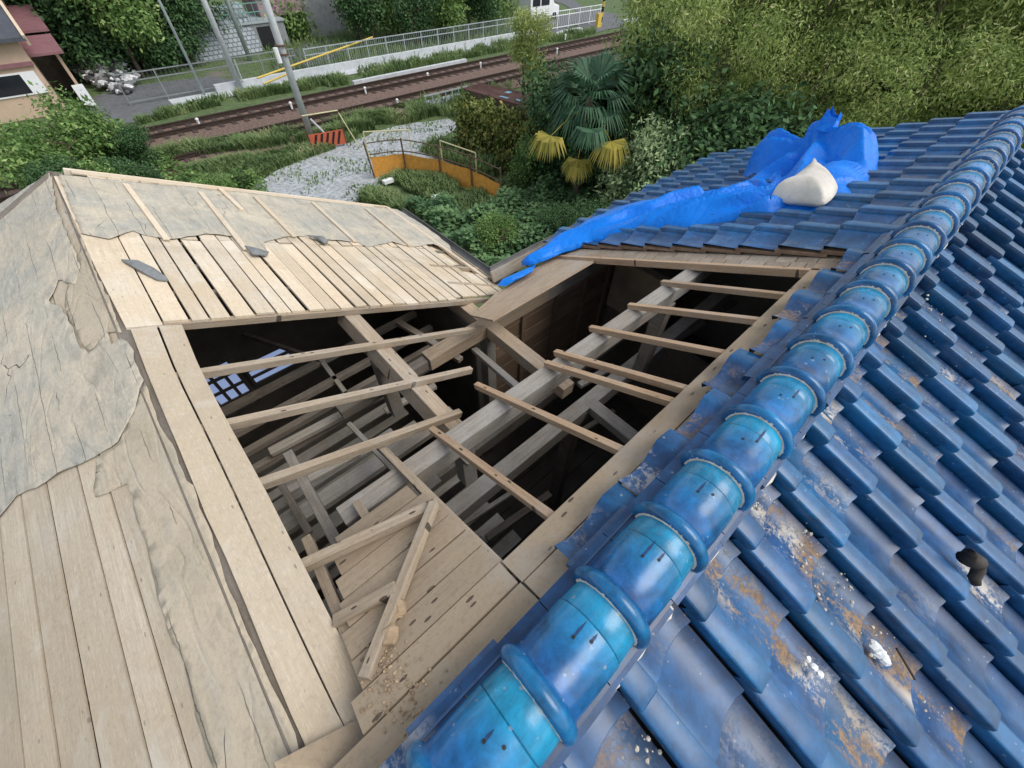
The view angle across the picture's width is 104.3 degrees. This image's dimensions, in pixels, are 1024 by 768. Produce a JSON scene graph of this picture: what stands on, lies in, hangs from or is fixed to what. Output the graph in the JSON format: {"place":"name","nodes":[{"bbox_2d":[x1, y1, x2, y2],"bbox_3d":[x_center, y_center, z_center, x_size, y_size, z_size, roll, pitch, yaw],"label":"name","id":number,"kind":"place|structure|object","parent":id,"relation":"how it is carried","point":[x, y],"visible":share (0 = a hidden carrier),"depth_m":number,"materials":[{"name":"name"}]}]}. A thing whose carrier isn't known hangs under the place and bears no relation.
{"place":"outdoors","nodes":[
{"label":"outdoors","id":0,"kind":"place"},
{"bbox_2d":[0,0,77,123],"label":"house","id":1,"kind":"structure","parent":0,"point":[35,59],"depth_m":20.32,"materials":[{"name":"paint"}]},
{"bbox_2d":[0,70,48,99],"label":"window","id":2,"kind":"structure","parent":1,"relation":"in","point":[12,85],"depth_m":19.93,"materials":[{"name":"white paint"}]},
{"bbox_2d":[64,50,140,93],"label":"rubble bank","id":3,"kind":"structure","parent":0,"point":[101,78],"depth_m":23.98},
{"bbox_2d":[273,41,346,70],"bbox_3d":[-14.882,-24.903,30.027,4.201,0.001,9.646,2,51,1],"label":"slope concrete","id":4,"kind":"object","parent":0,"point":[300,53],"visible":0.37,"depth_m":30.03,"materials":[{"name":"concrete"}]},
{"bbox_2d":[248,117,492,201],"bbox_3d":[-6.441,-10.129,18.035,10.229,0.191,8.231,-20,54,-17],"label":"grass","id":5,"kind":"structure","parent":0,"point":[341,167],"depth_m":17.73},
{"bbox_2d":[0,0,748,747],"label":"ground","id":6,"kind":"structure","parent":0,"point":[232,102],"depth_m":26.29,"materials":[{"name":"soil"}]},
{"bbox_2d":[0,119,78,193],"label":"shrub","id":7,"kind":"object","parent":6,"relation":"on","point":[27,147],"visible":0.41,"depth_m":13.48,"materials":[{"name":"green plant"}]},
{"bbox_2d":[7,147,88,190],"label":"shrub","id":8,"kind":"object","parent":6,"relation":"on","point":[31,171],"visible":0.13,"depth_m":13.26,"materials":[{"name":"green plant"}]},
{"bbox_2d":[0,110,109,168],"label":"shrub","id":9,"kind":"object","parent":6,"relation":"on","point":[53,134],"visible":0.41,"depth_m":14.66,"materials":[{"name":"green plant"}]},
{"bbox_2d":[3,0,114,73],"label":"broadleaf tree","id":10,"kind":"object","parent":6,"relation":"on","point":[60,10],"visible":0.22,"depth_m":22.55,"materials":[{"name":"green plant"}]},
{"bbox_2d":[19,80,126,162],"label":"shrub","id":11,"kind":"object","parent":6,"relation":"on","point":[95,123],"visible":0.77,"depth_m":15.28,"materials":[{"name":"green plant"}]},
{"bbox_2d":[4,0,154,81],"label":"broadleaf tree","id":12,"kind":"object","parent":6,"relation":"on","point":[78,55],"visible":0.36,"depth_m":23.71,"materials":[{"name":"green plant"}]},
{"bbox_2d":[22,0,171,71],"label":"broadleaf tree","id":13,"kind":"object","parent":6,"relation":"on","point":[147,66],"visible":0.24,"depth_m":23.64,"materials":[{"name":"green plant"}]},
{"bbox_2d":[65,159,132,175],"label":"shrub","id":14,"kind":"object","parent":6,"relation":"on","point":[97,169],"visible":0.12,"depth_m":13.69,"materials":[{"name":"green plant"}]},
{"bbox_2d":[44,0,165,77],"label":"broadleaf tree","id":15,"kind":"object","parent":6,"relation":"on","point":[126,21],"visible":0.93,"depth_m":23.13,"materials":[{"name":"green plant"}]},
{"bbox_2d":[86,152,170,179],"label":"shrub","id":16,"kind":"object","parent":6,"relation":"on","point":[146,171],"visible":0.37,"depth_m":14.30,"materials":[{"name":"green plant"}]},
{"bbox_2d":[103,122,162,166],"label":"shrub","id":17,"kind":"object","parent":6,"relation":"on","point":[134,145],"visible":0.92,"depth_m":16.28,"materials":[{"name":"green plant"}]},
{"bbox_2d":[0,151,267,191],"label":"ground cover","id":18,"kind":"object","parent":6,"relation":"on","point":[190,172],"visible":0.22,"depth_m":16.26,"materials":[{"name":"green plant"}]},
{"bbox_2d":[80,76,233,122],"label":"asphalt yard","id":19,"kind":"structure","parent":6,"relation":"on","point":[115,105],"depth_m":23.22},
{"bbox_2d":[71,84,95,105],"bbox_3d":[-23.573,-15.888,21.909,0.500,0.900,0.500,-35,59,-26],"label":"white board","id":20,"kind":"object","parent":19,"relation":"on","point":[79,89],"visible":0.86,"depth_m":21.66,"materials":[{"name":"white paint"}]},
{"bbox_2d":[112,48,294,104],"bbox_3d":[-17.721,-18.588,23.918,9.871,1.400,0.056,-35,59,-26],"label":"fence","id":21,"kind":"object","parent":19,"relation":"on","point":[168,67],"visible":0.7,"depth_m":23.11,"materials":[{"name":"metal"}]},
{"bbox_2d":[117,0,210,75],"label":"broadleaf tree","id":22,"kind":"object","parent":6,"relation":"on","point":[175,54],"visible":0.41,"depth_m":25.71,"materials":[{"name":"green plant"}]},
{"bbox_2d":[137,0,210,65],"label":"broadleaf tree","id":23,"kind":"object","parent":6,"relation":"on","point":[166,2],"visible":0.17,"depth_m":26.15,"materials":[{"name":"green plant"}]},
{"bbox_2d":[167,0,233,40],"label":"broadleaf tree","id":24,"kind":"object","parent":6,"relation":"on","point":[206,22],"visible":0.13,"depth_m":27.04,"materials":[{"name":"green plant"}]},
{"bbox_2d":[190,171,238,187],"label":"shrub","id":25,"kind":"object","parent":6,"relation":"on","point":[213,181],"visible":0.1,"depth_m":13.92,"materials":[{"name":"green plant"}]},
{"bbox_2d":[180,1,262,61],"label":"retaining wall","id":26,"kind":"structure","parent":6,"relation":"on","point":[232,42],"depth_m":28.75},
{"bbox_2d":[225,0,251,60],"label":"railway pole","id":27,"kind":"object","parent":6,"relation":"on","point":[236,25],"visible":1,"depth_m":27.30,"materials":[{"name":"metal"}]},
{"bbox_2d":[129,70,348,124],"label":"grass","id":28,"kind":"structure","parent":6,"relation":"on","point":[338,78],"depth_m":23.33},
{"bbox_2d":[185,126,357,189],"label":"grass","id":29,"kind":"structure","parent":6,"relation":"on","point":[264,163],"depth_m":17.50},
{"bbox_2d":[217,0,347,49],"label":"works building","id":30,"kind":"structure","parent":6,"relation":"on","point":[325,21],"depth_m":31.02,"materials":[{"name":"grey concrete"}]},
{"bbox_2d":[256,26,274,49],"bbox_3d":[-18.696,-26.399,30.339,1.000,1.300,0.025,-35,59,-26],"label":"door","id":31,"kind":"structure","parent":30,"relation":"in","point":[265,33],"depth_m":30.28,"materials":[{"name":"black paint"}]},
{"bbox_2d":[245,0,320,41],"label":"climber column","id":32,"kind":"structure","parent":6,"relation":"on","point":[296,25],"depth_m":31.79,"materials":[{"name":"green plant"}]},
{"bbox_2d":[262,0,323,134],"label":"railway pole","id":33,"kind":"object","parent":6,"relation":"on","point":[281,54],"visible":0.88,"depth_m":17.13,"materials":[{"name":"concrete"}]},
{"bbox_2d":[257,36,372,78],"bbox_3d":[-12.273,-21.203,25.654,0.100,0.287,10.673,20,53,15],"label":"guy cover","id":34,"kind":"object","parent":33,"relation":"attached to","point":[292,65],"visible":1,"depth_m":25.03,"materials":[{"name":"yellow paint"}]},
{"bbox_2d":[149,98,441,158],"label":"grass","id":35,"kind":"structure","parent":6,"relation":"on","point":[362,120],"depth_m":19.42,"materials":[{"name":"plant"}]},
{"bbox_2d":[0,32,632,194],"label":"ballast","id":36,"kind":"structure","parent":6,"relation":"on","point":[252,123],"depth_m":22.87,"materials":[{"name":"gravel"}]},
{"bbox_2d":[0,44,624,202],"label":"railway track","id":37,"kind":"structure","parent":36,"relation":"on","point":[4,196],"depth_m":22.47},
{"bbox_2d":[1,29,629,169],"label":"railway track","id":38,"kind":"structure","parent":36,"relation":"on","point":[232,120],"depth_m":23.56,"materials":[{"name":"metal"}]},
{"bbox_2d":[254,119,462,202],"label":"gravel lot","id":39,"kind":"structure","parent":6,"relation":"on","point":[335,189],"depth_m":17.74,"materials":[{"name":"gravel"}]},
{"bbox_2d":[301,110,359,147],"bbox_3d":[-8.386,-11.755,18.479,2.151,1.510,0.404,-14,52,-12],"label":"warning board","id":40,"kind":"object","parent":39,"relation":"on","point":[335,136],"visible":0.89,"depth_m":18.59,"materials":[{"name":"orange paint"}]},
{"bbox_2d":[329,0,388,43],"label":"bush","id":41,"kind":"object","parent":6,"relation":"on","point":[358,13],"visible":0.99,"depth_m":30.55,"materials":[{"name":"green plant"}]},
{"bbox_2d":[213,29,538,93],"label":"kerb wall","id":42,"kind":"structure","parent":6,"relation":"on","point":[306,72],"depth_m":27.46,"materials":[{"name":"concrete"}]},
{"bbox_2d":[370,0,409,38],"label":"bush","id":43,"kind":"object","parent":6,"relation":"on","point":[390,23],"visible":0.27,"depth_m":32.95,"materials":[{"name":"green plant"}]},
{"bbox_2d":[262,0,532,73],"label":"grass","id":44,"kind":"structure","parent":6,"relation":"on","point":[327,41],"depth_m":31.77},
{"bbox_2d":[352,58,466,84],"bbox_3d":[-6.687,-21.223,27.031,8.943,0.280,0.270,-35,59,-26],"label":"cable trough","id":45,"kind":"object","parent":6,"relation":"on","point":[398,73],"visible":0.64,"depth_m":26.68,"materials":[{"name":"concrete"}]},
{"bbox_2d":[302,17,522,67],"bbox_3d":[-5.923,-26.400,30.584,20.461,1.350,0.056,-35,59,-26],"label":"fence","id":46,"kind":"object","parent":6,"relation":"on","point":[421,37],"visible":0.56,"depth_m":29.36,"materials":[{"name":"metal"}]},
{"bbox_2d":[386,0,443,44],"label":"bush","id":47,"kind":"object","parent":6,"relation":"on","point":[414,13],"visible":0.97,"depth_m":30.88,"materials":[{"name":"green plant"}]},
{"bbox_2d":[356,166,505,220],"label":"grass","id":48,"kind":"structure","parent":6,"relation":"on","point":[426,184],"depth_m":15.92,"materials":[{"name":"plant"}]},
{"bbox_2d":[363,138,500,197],"bbox_3d":[-3.010,-8.770,16.187,5.994,1.456,1.167,17,52,13],"label":"barricade fence","id":49,"kind":"object","parent":6,"relation":"on","point":[467,178],"visible":0.91,"depth_m":16.54,"materials":[{"name":"orange"}]},
{"bbox_2d":[419,86,467,104],"bbox_3d":[-4.047,-16.363,22.745,3.300,0.860,1.025,-35,59,-26],"label":"drain railing","id":50,"kind":"object","parent":6,"relation":"on","point":[425,96],"visible":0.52,"depth_m":22.47,"materials":[{"name":"metal"}]},
{"bbox_2d":[428,0,470,37],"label":"bush","id":51,"kind":"object","parent":6,"relation":"on","point":[445,14],"visible":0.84,"depth_m":32.38,"materials":[{"name":"green plant"}]},
{"bbox_2d":[356,25,597,77],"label":"grass","id":52,"kind":"structure","parent":6,"relation":"on","point":[411,62],"depth_m":29.68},
{"bbox_2d":[458,0,505,30],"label":"bush","id":53,"kind":"object","parent":6,"relation":"on","point":[485,9],"visible":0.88,"depth_m":34.87,"materials":[{"name":"green plant"}]},
{"bbox_2d":[419,131,572,192],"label":"grass","id":54,"kind":"structure","parent":6,"relation":"on","point":[485,168],"depth_m":17.79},
{"bbox_2d":[446,83,546,174],"bbox_3d":[-0.486,-10.781,17.335,5.737,3.200,1.813,34,58,24],"label":"bush","id":55,"kind":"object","parent":6,"relation":"on","point":[490,118],"depth_m":16.88,"materials":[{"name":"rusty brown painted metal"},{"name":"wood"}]},
{"bbox_2d":[477,0,515,15],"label":"bush","id":56,"kind":"object","parent":6,"relation":"on","point":[503,3],"visible":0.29,"depth_m":39.95,"materials":[{"name":"green plant"}]},
{"bbox_2d":[474,209,520,255],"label":"shrub","id":57,"kind":"object","parent":6,"relation":"on","point":[506,227],"visible":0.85,"depth_m":12.94,"materials":[{"name":"green plant"}]},
{"bbox_2d":[0,105,1023,767],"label":"house","id":58,"kind":"structure","parent":6,"relation":"on","point":[230,465],"depth_m":1.38,"materials":[{"name":"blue wood"}]},
{"bbox_2d":[121,259,167,281],"bbox_3d":[-1.844,-0.580,2.010,0.259,0.065,0.065,23,54,17],"label":"felt scrap","id":59,"kind":"object","parent":58,"relation":"on","point":[148,270],"visible":1,"depth_m":1.99,"materials":[{"name":"grey fabric"}]},
{"bbox_2d":[204,358,260,416],"bbox_3d":[-2.648,0.044,3.709,0.318,0.628,0.030,-35,59,-26],"label":"window","id":60,"kind":"structure","parent":58,"relation":"in","point":[226,389],"depth_m":3.71,"materials":[{"name":"blue"}]},
{"bbox_2d":[244,245,268,255],"bbox_3d":[-1.612,-0.848,2.528,0.104,0.060,0.130,-35,59,-26],"label":"felt scrap","id":61,"kind":"object","parent":58,"relation":"on","point":[254,251],"visible":1,"depth_m":2.50,"materials":[{"name":"grey fabric"}]},
{"bbox_2d":[243,343,297,385],"bbox_3d":[-2.343,-0.191,3.856,0.438,0.308,0.030,-35,59,-26],"label":"window","id":62,"kind":"structure","parent":58,"relation":"in","point":[257,377],"depth_m":3.85,"materials":[{"name":"blue"}]},
{"bbox_2d":[382,622,398,646],"bbox_3d":[-0.298,0.613,0.968,0.052,0.032,0.048,-35,59,-26],"label":"clay clod","id":63,"kind":"object","parent":58,"relation":"on","point":[390,632],"visible":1,"depth_m":0.96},
{"bbox_2d":[346,621,446,742],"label":"clay crumbs","id":64,"kind":"object","parent":58,"relation":"on","point":[386,670],"visible":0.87,"depth_m":0.89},
{"bbox_2d":[358,501,438,681],"bbox_3d":[-0.289,0.523,1.079,0.034,0.115,0.464,9,51,6],"label":"loose batten","id":65,"kind":"object","parent":58,"relation":"on","point":[373,657],"visible":1,"depth_m":1.05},
{"bbox_2d":[396,598,406,617],"bbox_3d":[-0.293,0.576,1.021,0.048,0.031,0.051,-35,59,-26],"label":"clay clod","id":66,"kind":"object","parent":58,"relation":"on","point":[401,609],"visible":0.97,"depth_m":1.01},
{"bbox_2d":[498,265,535,285],"bbox_3d":[0.066,-0.854,3.078,0.446,0.157,0.213,-26,56,-21],"label":"tarp scrap","id":67,"kind":"object","parent":58,"relation":"on","point":[506,281],"visible":1,"depth_m":2.98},
{"bbox_2d":[521,107,878,264],"bbox_3d":[1.538,-1.445,3.067,2.901,0.989,1.620,-17,53,-14],"label":"tarpaulin","id":68,"kind":"object","parent":58,"relation":"on","point":[845,155],"visible":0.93,"depth_m":2.95,"materials":[{"name":"plastic"}]},
{"bbox_2d":[772,158,837,206],"bbox_3d":[2.042,-1.379,2.684,0.333,0.230,0.985,34,58,24],"label":"sandbag","id":69,"kind":"object","parent":68,"relation":"on","point":[813,183],"visible":0.98,"depth_m":2.48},
{"bbox_2d":[635,294,975,763],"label":"mortar crumbs","id":70,"kind":"object","parent":58,"relation":"on","point":[648,738],"visible":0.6,"depth_m":1.18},
{"bbox_2d":[805,656,823,678],"bbox_3d":[0.819,0.766,1.078,0.024,0.031,0.062,-35,59,-26],"label":"mortar lump","id":71,"kind":"object","parent":58,"relation":"on","point":[814,667],"visible":1,"depth_m":1.07,"materials":[{"name":"white paint"}]},
{"bbox_2d":[868,639,891,665],"bbox_3d":[1.064,0.778,1.152,0.044,0.044,0.072,-35,59,-26],"label":"mortar lump","id":72,"kind":"object","parent":58,"relation":"on","point":[878,651],"visible":1,"depth_m":1.14,"materials":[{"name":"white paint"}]},
{"bbox_2d":[955,549,988,585],"bbox_3d":[1.535,0.605,1.324,0.073,0.118,0.112,-35,59,-26],"label":"rubber scrap","id":73,"kind":"object","parent":58,"relation":"on","point":[976,562],"visible":1,"depth_m":1.32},
{"bbox_2d":[405,171,622,271],"bbox_3d":[1.165,-7.462,15.511,9.397,1.177,5.888,-35,59,-26],"label":"ground cover","id":74,"kind":"object","parent":6,"relation":"on","point":[513,198],"visible":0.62,"depth_m":14.55,"materials":[{"name":"green plant"}]},
{"bbox_2d":[500,4,558,91],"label":"bamboo clump","id":75,"kind":"object","parent":6,"relation":"on","point":[518,51],"visible":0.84,"depth_m":21.93,"materials":[{"name":"green plant"}]},
{"bbox_2d":[505,131,556,185],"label":"shrub","id":76,"kind":"object","parent":6,"relation":"on","point":[518,167],"visible":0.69,"depth_m":15.89,"materials":[{"name":"green plant"}]},
{"bbox_2d":[530,201,578,235],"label":"shrub","id":77,"kind":"object","parent":6,"relation":"on","point":[556,218],"visible":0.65,"depth_m":13.16,"materials":[{"name":"green plant"}]},
{"bbox_2d":[534,4,601,29],"bbox_3d":[5.497,-34.367,37.370,9.528,1.300,0.056,-35,59,-26],"label":"fence","id":78,"kind":"object","parent":6,"relation":"on","point":[578,23],"visible":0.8,"depth_m":37.45,"materials":[{"name":"metal"}]},
{"bbox_2d":[503,45,635,187],"bbox_3d":[2.303,-9.970,15.381,4.738,4.463,4.480,-10,52,-9],"label":"shrub","id":79,"kind":"object","parent":6,"relation":"on","point":[539,103],"visible":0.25,"depth_m":14.45,"materials":[{"name":"green plant"}]},
{"bbox_2d":[527,47,636,195],"bbox_3d":[2.401,-8.486,13.913,3.598,4.794,4.087,8,51,5],"label":"fan palm","id":80,"kind":"object","parent":6,"relation":"on","point":[577,170],"visible":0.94,"depth_m":12.79,"materials":[{"name":"green plant"}]},
{"bbox_2d":[568,193,612,223],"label":"shrub","id":81,"kind":"object","parent":6,"relation":"on","point":[583,212],"visible":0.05,"depth_m":12.09,"materials":[{"name":"green plant"}]},
{"bbox_2d":[543,56,677,200],"bbox_3d":[3.799,-9.418,14.864,4.634,4.617,4.901,21,53,15],"label":"shrub","id":82,"kind":"object","parent":6,"relation":"on","point":[585,152],"visible":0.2,"depth_m":14.05,"materials":[{"name":"green plant"}]},
{"bbox_2d":[589,111,699,207],"bbox_3d":[4.498,-7.171,13.602,3.636,3.822,3.914,29,56,21],"label":"shrub","id":83,"kind":"object","parent":6,"relation":"on","point":[648,140],"visible":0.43,"depth_m":12.60,"materials":[{"name":"green plant"}]},
{"bbox_2d":[609,149,696,204],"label":"shrub","id":84,"kind":"object","parent":6,"relation":"on","point":[634,184],"visible":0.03,"depth_m":12.81,"materials":[{"name":"green plant"}]},
{"bbox_2d":[601,0,727,65],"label":"bamboo clump","id":85,"kind":"object","parent":6,"relation":"on","point":[613,42],"visible":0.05,"depth_m":14.30,"materials":[{"name":"green plant"}]},
{"bbox_2d":[613,0,720,52],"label":"bamboo clump","id":86,"kind":"object","parent":6,"relation":"on","point":[640,2],"depth_m":16.17,"materials":[{"name":"green plant"}]},
{"bbox_2d":[606,0,736,161],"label":"bamboo clump","id":87,"kind":"object","parent":6,"relation":"on","point":[688,21],"visible":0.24,"depth_m":12.36,"materials":[{"name":"green plant"}]},
{"bbox_2d":[594,2,758,178],"bbox_3d":[5.923,-9.681,14.343,6.208,5.849,5.870,22,54,16],"label":"shrub","id":88,"kind":"object","parent":6,"relation":"on","point":[643,66],"visible":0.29,"depth_m":12.76,"materials":[{"name":"green plant"}]},
{"bbox_2d":[631,78,845,190],"bbox_3d":[6.574,-6.857,12.638,5.228,4.925,4.943,-18,53,-15],"label":"shrub","id":89,"kind":"object","parent":6,"relation":"on","point":[739,133],"visible":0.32,"depth_m":11.59,"materials":[{"name":"green plant"}]},
{"bbox_2d":[661,0,822,131],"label":"bamboo clump","id":90,"kind":"object","parent":6,"relation":"on","point":[753,58],"visible":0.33,"depth_m":11.78,"materials":[{"name":"green plant"}]},
{"bbox_2d":[688,0,813,51],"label":"bamboo clump","id":91,"kind":"object","parent":6,"relation":"on","point":[751,6],"visible":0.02,"depth_m":14.85,"materials":[{"name":"green plant"}]},
{"bbox_2d":[692,0,847,106],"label":"bamboo clump","id":92,"kind":"object","parent":6,"relation":"on","point":[741,7],"visible":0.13,"depth_m":13.10,"materials":[{"name":"green plant"}]},
{"bbox_2d":[730,0,911,133],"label":"bamboo clump","id":93,"kind":"object","parent":6,"relation":"on","point":[833,14],"visible":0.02,"depth_m":12.88,"materials":[{"name":"green plant"}]},
{"bbox_2d":[754,7,898,136],"bbox_3d":[8.717,-7.822,12.748,3.855,5.982,3.852,15,52,11],"label":"bamboo clump","id":94,"kind":"object","parent":6,"relation":"on","point":[825,70],"visible":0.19,"depth_m":11.21,"materials":[{"name":"green plant"}]},
{"bbox_2d":[722,0,938,125],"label":"bamboo clump","id":95,"kind":"object","parent":6,"relation":"on","point":[814,28],"visible":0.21,"depth_m":12.42,"materials":[{"name":"green plant"}]},
{"bbox_2d":[789,0,1023,125],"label":"bamboo clump","id":96,"kind":"object","parent":6,"relation":"on","point":[870,16],"visible":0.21,"depth_m":11.14,"materials":[{"name":"green plant"}]},
{"bbox_2d":[819,0,996,119],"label":"bamboo clump","id":97,"kind":"object","parent":6,"relation":"on","point":[934,4],"visible":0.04,"depth_m":11.27,"materials":[{"name":"green plant"}]},
{"bbox_2d":[793,3,1023,136],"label":"bamboo clump","id":98,"kind":"object","parent":6,"relation":"on","point":[875,122],"visible":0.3,"depth_m":9.96,"materials":[{"name":"green plant"}]},
{"bbox_2d":[888,0,1023,122],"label":"bamboo clump","id":99,"kind":"object","parent":6,"relation":"on","point":[1003,23],"visible":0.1,"depth_m":10.51,"materials":[{"name":"green plant"}]},
{"bbox_2d":[894,0,1023,115],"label":"bamboo clump","id":100,"kind":"object","parent":6,"relation":"on","point":[995,10],"visible":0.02,"depth_m":10.91,"materials":[{"name":"green plant"}]},
{"bbox_2d":[924,15,1023,146],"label":"bamboo clump","id":101,"kind":"object","parent":6,"relation":"on","point":[1001,92],"visible":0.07,"depth_m":9.60,"materials":[{"name":"green plant"}]},
{"bbox_2d":[971,73,1023,148],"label":"bamboo clump","id":102,"kind":"object","parent":6,"relation":"on","point":[1009,108],"visible":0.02,"depth_m":10.72,"materials":[{"name":"green plant"}]},
{"bbox_2d":[169,18,632,104],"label":"service path","id":103,"kind":"structure","parent":0,"point":[183,99],"depth_m":23.86,"materials":[{"name":"concrete"}]},
{"bbox_2d":[157,0,205,94],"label":"railway pole","id":104,"kind":"object","parent":103,"relation":"on","point":[181,47],"visible":0.93,"depth_m":21.97,"materials":[{"name":"metal"}]},
{"bbox_2d":[201,0,243,89],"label":"railway pole","id":105,"kind":"object","parent":103,"relation":"on","point":[221,42],"visible":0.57,"depth_m":22.60,"materials":[{"name":"concrete"}]},
{"bbox_2d":[397,78,513,116],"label":"grass","id":106,"kind":"structure","parent":0,"point":[444,109],"depth_m":22.64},
{"bbox_2d":[541,0,626,33],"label":"road","id":107,"kind":"structure","parent":0,"point":[608,20],"depth_m":40.32,"materials":[{"name":"asphalt"}]},
{"bbox_2d":[519,0,558,19],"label":"van","id":108,"kind":"object","parent":107,"relation":"on","point":[541,5],"visible":0.45,"depth_m":38.23,"materials":[{"name":"white paint"}]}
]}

